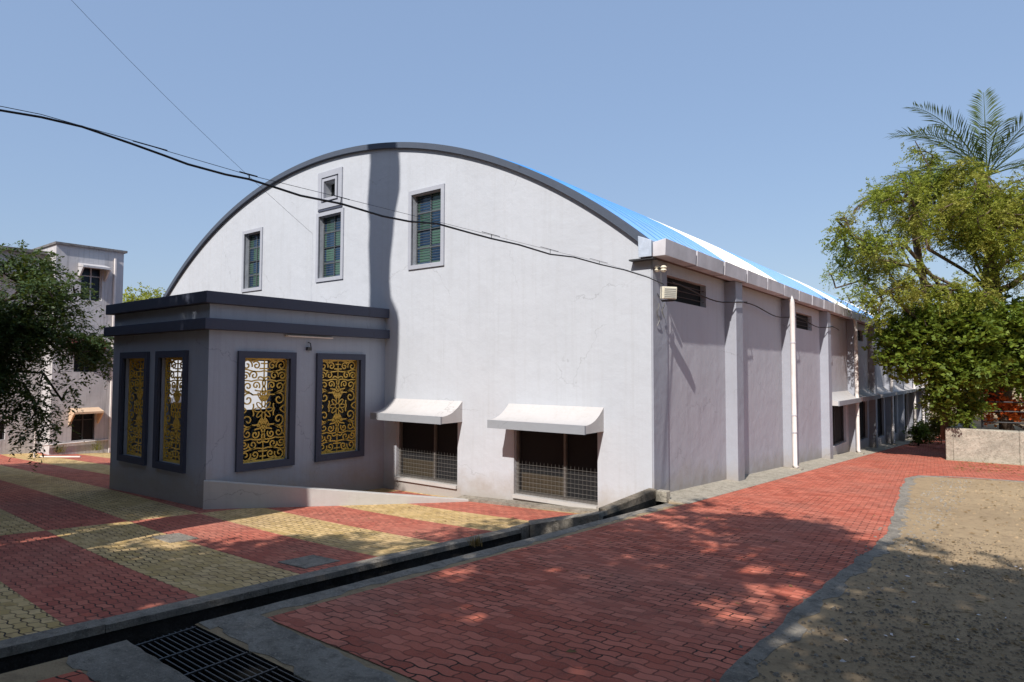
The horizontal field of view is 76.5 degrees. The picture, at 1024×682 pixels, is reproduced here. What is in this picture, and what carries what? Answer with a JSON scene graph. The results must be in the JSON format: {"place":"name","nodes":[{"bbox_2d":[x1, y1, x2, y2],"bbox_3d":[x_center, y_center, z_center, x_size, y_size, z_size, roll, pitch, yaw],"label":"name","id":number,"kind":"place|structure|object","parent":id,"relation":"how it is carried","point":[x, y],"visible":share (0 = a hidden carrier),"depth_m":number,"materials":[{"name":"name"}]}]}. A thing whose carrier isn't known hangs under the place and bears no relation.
{"place":"outdoors","nodes":[
{"label":"outdoors","id":0,"kind":"place"},
{"bbox_2d":[37,670,94,681],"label":"brick path","id":1,"kind":"structure","parent":0,"point":[77,676],"depth_m":3.64,"materials":[{"name":"red brick"}]},
{"bbox_2d":[0,453,577,639],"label":"courtyard paving","id":2,"kind":"structure","parent":0,"point":[135,568],"depth_m":9.32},
{"bbox_2d":[25,429,80,457],"bbox_3d":[-16.630,3.758,23.666,2.488,1.080,0.354,0,-3,12],"label":"standpipe","id":3,"kind":"object","parent":2,"relation":"on","point":[54,456],"visible":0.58,"depth_m":23.62,"materials":[{"name":"white plastic"}]},
{"bbox_2d":[52,441,74,452],"bbox_3d":[-17.767,4.157,25.548,0.742,0.434,0.670,1,-3,-7],"label":"grass tuft","id":4,"kind":"object","parent":2,"relation":"on","point":[58,450],"visible":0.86,"depth_m":25.52,"materials":[{"name":"green plant"}]},
{"bbox_2d":[91,439,108,450],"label":"grass tuft","id":5,"kind":"object","parent":2,"relation":"on","point":[97,446],"visible":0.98,"depth_m":26.32,"materials":[{"name":"green plant"}]},
{"bbox_2d":[151,533,198,542],"bbox_3d":[-4.835,2.837,9.309,0.600,0.083,0.400,-2,-3,38],"label":"drain cover","id":6,"kind":"object","parent":2,"relation":"on","point":[174,537],"visible":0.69,"depth_m":9.28,"materials":[{"name":"grey concrete"}]},
{"bbox_2d":[5,501,513,622],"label":"leaf litter","id":7,"kind":"object","parent":2,"relation":"on","point":[222,520],"visible":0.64,"depth_m":9.74,"materials":[{"name":"brown plant"}]},
{"bbox_2d":[278,555,339,568],"bbox_3d":[-2.455,2.683,7.855,0.550,0.099,0.500,-2,-3,38],"label":"drain cover","id":8,"kind":"object","parent":2,"relation":"on","point":[306,562],"visible":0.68,"depth_m":7.82,"materials":[{"name":"grey concrete"}]},
{"bbox_2d":[203,480,468,508],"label":"wall","id":9,"kind":"structure","parent":2,"relation":"on","point":[217,494],"depth_m":12.25,"materials":[{"name":"white paint"}]},
{"bbox_2d":[0,388,1023,681],"bbox_3d":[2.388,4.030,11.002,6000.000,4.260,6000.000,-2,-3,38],"label":"ground","id":10,"kind":"structure","parent":0,"point":[972,524],"depth_m":5.48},
{"bbox_2d":[0,240,113,472],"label":"dark tree","id":11,"kind":"object","parent":10,"relation":"on","point":[26,331],"visible":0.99,"depth_m":16.50,"materials":[{"name":"green plant"}]},
{"bbox_2d":[0,241,127,454],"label":"white house","id":12,"kind":"structure","parent":10,"relation":"on","point":[101,268],"depth_m":26.40,"materials":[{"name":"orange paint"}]},
{"bbox_2d":[0,422,4,439],"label":"window","id":13,"kind":"structure","parent":12,"relation":"in","point":[1,436],"depth_m":25.23,"materials":[{"name":"black glass"}]},
{"bbox_2d":[71,413,93,440],"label":"window","id":14,"kind":"structure","parent":12,"relation":"in","point":[83,424],"depth_m":26.45,"materials":[{"name":"black glass"}]},
{"bbox_2d":[74,351,95,371],"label":"window","id":15,"kind":"structure","parent":12,"relation":"in","point":[76,366],"depth_m":26.43,"materials":[{"name":"black glass"}]},
{"bbox_2d":[80,268,101,300],"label":"window","id":16,"kind":"structure","parent":12,"relation":"in","point":[91,275],"depth_m":26.90,"materials":[{"name":"black glass"}]},
{"bbox_2d":[66,640,193,681],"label":"path edging","id":17,"kind":"object","parent":10,"relation":"on","point":[124,661],"visible":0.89,"depth_m":3.82,"materials":[{"name":"grey concrete"}]},
{"bbox_2d":[122,282,165,302],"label":"distant tree","id":18,"kind":"object","parent":10,"relation":"on","point":[142,296],"visible":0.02,"depth_m":47.38,"materials":[{"name":"green plant"}]},
{"bbox_2d":[0,510,606,657],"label":"courtyard kerb","id":19,"kind":"structure","parent":10,"relation":"on","point":[81,630],"depth_m":6.55,"materials":[{"name":"grey concrete"}]},
{"bbox_2d":[467,533,481,547],"bbox_3d":[-0.475,2.543,8.307,0.241,0.140,0.289,-2,-3,38],"label":"grass tuft","id":20,"kind":"object","parent":19,"relation":"on","point":[477,542],"visible":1,"depth_m":8.27,"materials":[{"name":"green plant"}]},
{"bbox_2d":[218,610,396,681],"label":"path edging","id":21,"kind":"object","parent":10,"relation":"on","point":[309,660],"visible":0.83,"depth_m":4.10,"materials":[{"name":"grey concrete"}]},
{"bbox_2d":[0,499,666,675],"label":"drain channel","id":22,"kind":"object","parent":10,"relation":"on","point":[136,634],"visible":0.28,"depth_m":6.07,"materials":[{"name":"concrete"}]},
{"bbox_2d":[136,626,304,681],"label":"drain grate","id":23,"kind":"object","parent":22,"relation":"on","point":[196,654],"visible":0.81,"depth_m":4.01,"materials":[{"name":"metal"}]},
{"bbox_2d":[199,503,672,628],"bbox_3d":[0.236,2.342,7.544,0.176,0.451,7.732,-2,-3,38],"label":"path edging","id":24,"kind":"object","parent":10,"relation":"on","point":[293,602],"visible":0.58,"depth_m":6.04,"materials":[{"name":"grey concrete"}]},
{"bbox_2d":[163,142,929,512],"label":"sports hall","id":25,"kind":"structure","parent":10,"relation":"on","point":[517,376],"depth_m":13.92,"materials":[{"name":"paint"}]},
{"bbox_2d":[73,2,306,228],"bbox_3d":[-7.505,-5.874,12.660,0.006,5.588,10.490,-1,-3,25],"label":"guy wire","id":26,"kind":"object","parent":25,"relation":"attached to","point":[171,102],"visible":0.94,"depth_m":13.27,"materials":[{"name":"metal"}]},
{"bbox_2d":[104,290,389,507],"bbox_3d":[-6.019,1.658,14.832,4.540,4.885,4.410,-2,-3,38],"label":"entrance porch","id":27,"kind":"object","parent":25,"relation":"attached to","point":[209,426],"visible":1,"depth_m":13.31,"materials":[{"name":"paint"}]},
{"bbox_2d":[117,352,149,465],"bbox_3d":[-8.009,1.408,13.829,1.330,2.340,0.172,-2,-3,38],"label":"screen window","id":28,"kind":"structure","parent":27,"relation":"in","point":[137,356],"depth_m":13.94,"materials":[{"name":"paint"}]},
{"bbox_2d":[152,350,188,473],"bbox_3d":[-6.683,1.364,12.806,1.280,2.340,0.172,-2,-3,38],"label":"screen window","id":29,"kind":"structure","parent":27,"relation":"in","point":[182,355],"depth_m":12.90,"materials":[{"name":"paint"}]},
{"bbox_2d":[235,351,296,471],"bbox_3d":[-4.892,1.363,12.893,0.172,2.300,1.260,-2,-3,38],"label":"screen window","id":30,"kind":"structure","parent":27,"relation":"in","point":[241,355],"depth_m":12.92,"materials":[{"name":"paint"}]},
{"bbox_2d":[285,335,332,338],"bbox_3d":[-4.247,-0.086,13.679,0.081,0.038,1.160,-2,-3,38],"label":"tube light","id":31,"kind":"object","parent":27,"relation":"attached to","point":[308,336],"visible":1,"depth_m":13.61,"materials":[{"name":"white plastic"}]},
{"bbox_2d":[314,353,365,461],"bbox_3d":[-3.801,1.433,14.304,0.172,2.300,1.290,-2,-3,38],"label":"screen window","id":32,"kind":"structure","parent":27,"relation":"in","point":[320,357],"depth_m":14.34,"materials":[{"name":"paint"}]},
{"bbox_2d":[241,227,262,291],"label":"stained window","id":33,"kind":"structure","parent":25,"relation":"in","point":[255,257],"depth_m":19.24,"materials":[{"name":"paint"}]},
{"bbox_2d":[315,207,343,282],"bbox_3d":[-4.668,-2.460,16.857,1.130,1.820,0.195,-2,-3,38],"label":"stained window","id":34,"kind":"structure","parent":25,"relation":"in","point":[333,227],"depth_m":16.98,"materials":[{"name":"paint"}]},
{"bbox_2d":[317,167,342,212],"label":"vent window","id":35,"kind":"structure","parent":25,"relation":"in","point":[336,174],"depth_m":16.85,"materials":[{"name":"paint"}]},
{"bbox_2d":[394,422,457,488],"bbox_3d":[-1.879,2.332,14.461,1.910,1.670,0.220,-2,-3,38],"label":"barred window","id":36,"kind":"structure","parent":25,"relation":"in","point":[426,451],"depth_m":14.53,"materials":[{"name":"metal"}]},
{"bbox_2d":[408,183,444,269],"bbox_3d":[-1.890,-2.552,14.713,1.130,1.820,0.195,-2,-3,38],"label":"stained window","id":37,"kind":"structure","parent":25,"relation":"in","point":[430,238],"depth_m":14.80,"materials":[{"name":"glass"}]},
{"bbox_2d":[512,430,597,508],"bbox_3d":[0.828,2.242,12.372,1.910,1.670,0.220,-2,-3,38],"label":"barred window","id":38,"kind":"structure","parent":25,"relation":"in","point":[561,466],"depth_m":12.42,"materials":[{"name":"glass"}]},
{"bbox_2d":[654,265,666,285],"bbox_3d":[2.545,-1.119,11.133,0.120,0.380,0.307,1,-3,-20],"label":"cable insulator","id":39,"kind":"object","parent":25,"relation":"attached to","point":[658,268],"visible":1,"depth_m":11.06,"materials":[{"name":"ceramic"}]},
{"bbox_2d":[0,106,663,284],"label":"power cable","id":40,"kind":"object","parent":39,"relation":"hanging from","point":[158,153],"visible":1,"depth_m":3.43,"materials":[{"name":"black rubber"}]},
{"bbox_2d":[657,286,676,325],"bbox_3d":[2.646,-0.593,11.199,0.294,0.663,0.388,1,-3,-16],"label":"junction box","id":41,"kind":"object","parent":25,"relation":"attached to","point":[668,292],"visible":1,"depth_m":11.04,"materials":[{"name":"beige plastic"}]},
{"bbox_2d":[671,282,839,330],"bbox_3d":[7.225,-0.685,17.132,0.196,0.226,14.042,-2,-3,38],"label":"wall cable","id":42,"kind":"object","parent":25,"relation":"attached to","point":[745,302],"depth_m":14.28,"materials":[{"name":"black rubber"}]},
{"bbox_2d":[832,406,843,444],"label":"side window","id":43,"kind":"structure","parent":25,"relation":"in","point":[837,412],"depth_m":23.41,"materials":[{"name":"glass"}]},
{"bbox_2d":[859,401,864,439],"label":"side window","id":44,"kind":"structure","parent":25,"relation":"in","point":[862,422],"depth_m":27.09,"materials":[{"name":"metal"}]},
{"bbox_2d":[877,398,881,436],"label":"side window","id":45,"kind":"structure","parent":25,"relation":"in","point":[879,407],"depth_m":30.57,"materials":[{"name":"glass"}]},
{"bbox_2d":[894,396,895,432],"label":"side window","id":46,"kind":"structure","parent":25,"relation":"in","point":[894,396],"depth_m":34.13,"materials":[{"name":"metal"}]},
{"bbox_2d":[904,394,905,431],"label":"side window","id":47,"kind":"structure","parent":25,"relation":"in","point":[905,394],"depth_m":37.55,"materials":[{"name":"metal"}]},
{"bbox_2d":[599,488,656,514],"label":"drain wall","id":48,"kind":"structure","parent":10,"relation":"on","point":[648,494],"depth_m":10.31,"materials":[{"name":"concrete"}]},
{"bbox_2d":[656,489,669,505],"bbox_3d":[2.537,3.030,10.910,0.200,1.030,0.160,-2,-3,38],"label":"concrete post","id":49,"kind":"object","parent":10,"relation":"on","point":[663,496],"visible":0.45,"depth_m":10.87,"materials":[{"name":"grey concrete"}]},
{"bbox_2d":[669,435,937,503],"bbox_3d":[16.399,4.808,28.593,0.640,2.610,45.000,-2,-3,38],"label":"wall apron","id":50,"kind":"object","parent":10,"relation":"on","point":[699,493],"depth_m":14.50,"materials":[{"name":"concrete"}]},
{"bbox_2d":[710,479,970,681],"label":"gravel","id":51,"kind":"structure","parent":10,"relation":"on","point":[797,654],"depth_m":5.88,"materials":[{"name":"beige stone"}]},
{"bbox_2d":[719,475,1023,681],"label":"path edging","id":52,"kind":"object","parent":10,"relation":"on","point":[764,648],"visible":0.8,"depth_m":5.53,"materials":[{"name":"grey concrete"}]},
{"bbox_2d":[755,532,1023,681],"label":"leaf litter","id":53,"kind":"object","parent":10,"relation":"on","point":[919,624],"visible":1,"depth_m":4.90,"materials":[{"name":"brown plant"}]},
{"bbox_2d":[809,479,1023,681],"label":"gravel","id":54,"kind":"structure","parent":10,"relation":"on","point":[928,644],"depth_m":6.01,"materials":[{"name":"brown gravel"}]},
{"bbox_2d":[901,421,936,445],"bbox_3d":[19.403,4.424,31.004,1.485,1.258,1.340,-2,-3,38],"label":"bush","id":55,"kind":"object","parent":10,"relation":"on","point":[921,436],"visible":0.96,"depth_m":30.91,"materials":[{"name":"green plant"}]},
{"bbox_2d":[852,165,992,439],"bbox_3d":[14.998,-1.601,23.436,3.883,10.350,3.867,2,-3,-27],"label":"coconut palm","id":56,"kind":"object","parent":10,"relation":"on","point":[917,250],"visible":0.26,"depth_m":23.63,"materials":[{"name":"green plant"}]},
{"bbox_2d":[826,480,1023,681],"bbox_3d":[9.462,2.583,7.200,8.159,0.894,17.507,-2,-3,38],"label":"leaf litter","id":57,"kind":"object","parent":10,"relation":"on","point":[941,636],"visible":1,"depth_m":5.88,"materials":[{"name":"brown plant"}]},
{"bbox_2d":[913,414,941,443],"bbox_3d":[21.152,4.496,33.025,1.568,1.684,1.743,-1,-3,18],"label":"bush","id":58,"kind":"object","parent":10,"relation":"on","point":[925,423],"visible":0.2,"depth_m":32.92,"materials":[{"name":"green plant"}]},
{"bbox_2d":[840,540,1021,661],"bbox_3d":[4.351,2.208,4.779,3.194,0.377,7.392,-2,-3,38],"label":"debris","id":59,"kind":"object","parent":10,"relation":"on","point":[841,660],"visible":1,"depth_m":5.31,"materials":[{"name":"white"}]},
{"bbox_2d":[945,423,1023,464],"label":"retaining wall","id":60,"kind":"structure","parent":10,"relation":"on","point":[988,446],"depth_m":21.85,"materials":[{"name":"beige concrete"}]},
{"bbox_2d":[955,461,1023,474],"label":"leaf litter","id":61,"kind":"object","parent":10,"relation":"on","point":[988,468],"visible":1,"depth_m":19.38,"materials":[{"name":"brown plant"}]},
{"bbox_2d":[965,379,1023,399],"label":"background tree","id":62,"kind":"object","parent":10,"relation":"on","point":[1019,393],"depth_m":33.25,"materials":[{"name":"green plant"}]},
{"bbox_2d":[0,0,1023,317],"label":"sky","id":63,"kind":"structure","parent":0,"point":[738,127],"materials":[{"name":"blue"}]},
{"bbox_2d":[267,435,1023,681],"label":"brick path","id":64,"kind":"structure","parent":0,"point":[538,619],"depth_m":5.62,"materials":[{"name":"red brick"}]},
{"bbox_2d":[395,459,938,652],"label":"leaf litter","id":65,"kind":"object","parent":64,"relation":"on","point":[570,650],"visible":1,"depth_m":5.98,"materials":[{"name":"brown plant"}]},
{"bbox_2d":[919,398,957,440],"bbox_3d":[24.115,4.012,35.973,2.611,3.150,3.190,-2,-3,38],"label":"bush","id":66,"kind":"object","parent":64,"relation":"on","point":[929,410],"visible":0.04,"depth_m":36.08,"materials":[{"name":"green plant"}]},
{"bbox_2d":[924,411,959,448],"bbox_3d":[19.340,3.903,29.035,1.639,1.841,1.562,-2,-3,38],"label":"bush","id":67,"kind":"object","parent":64,"relation":"on","point":[935,426],"visible":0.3,"depth_m":29.03,"materials":[{"name":"green plant"}]},
{"bbox_2d":[960,415,1023,430],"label":"raised bed","id":68,"kind":"object","parent":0,"point":[988,426],"depth_m":27.21,"materials":[{"name":"plant"}]},
{"bbox_2d":[816,141,1023,343],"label":"feathery tree","id":69,"kind":"object","parent":68,"relation":"on","point":[955,214],"visible":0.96,"depth_m":22.11,"materials":[{"name":"green plant"}]},
{"bbox_2d":[819,202,991,346],"bbox_3d":[14.914,-0.685,22.780,9.852,7.715,1.833,1,-3,-22],"label":"branch","id":70,"kind":"object","parent":69,"relation":"attached to","point":[846,222],"visible":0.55,"depth_m":21.63,"materials":[{"name":"green plant"}]},
{"bbox_2d":[861,287,1023,429],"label":"dense tree","id":71,"kind":"object","parent":68,"relation":"on","point":[958,342],"visible":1,"depth_m":21.80,"materials":[{"name":"green plant"}]},
{"bbox_2d":[877,87,1023,428],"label":"coconut palm","id":72,"kind":"object","parent":68,"relation":"on","point":[979,148],"visible":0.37,"depth_m":24.32,"materials":[{"name":"green plant"}]},
{"bbox_2d":[914,365,1000,428],"bbox_3d":[15.319,1.907,22.390,2.734,2.504,1.645,1,-3,-8],"label":"bush","id":73,"kind":"object","parent":68,"relation":"on","point":[969,408],"visible":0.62,"depth_m":22.17,"materials":[{"name":"green plant"}]},
{"bbox_2d":[978,387,1023,428],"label":"flowering bush","id":74,"kind":"object","parent":68,"relation":"on","point":[1015,416],"visible":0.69,"depth_m":22.84,"materials":[{"name":"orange plant"}]},
{"bbox_2d":[980,401,1023,428],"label":"iron fence","id":75,"kind":"object","parent":68,"relation":"on","point":[982,421],"visible":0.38,"depth_m":22.34,"materials":[{"name":"grey metal"}]}
]}

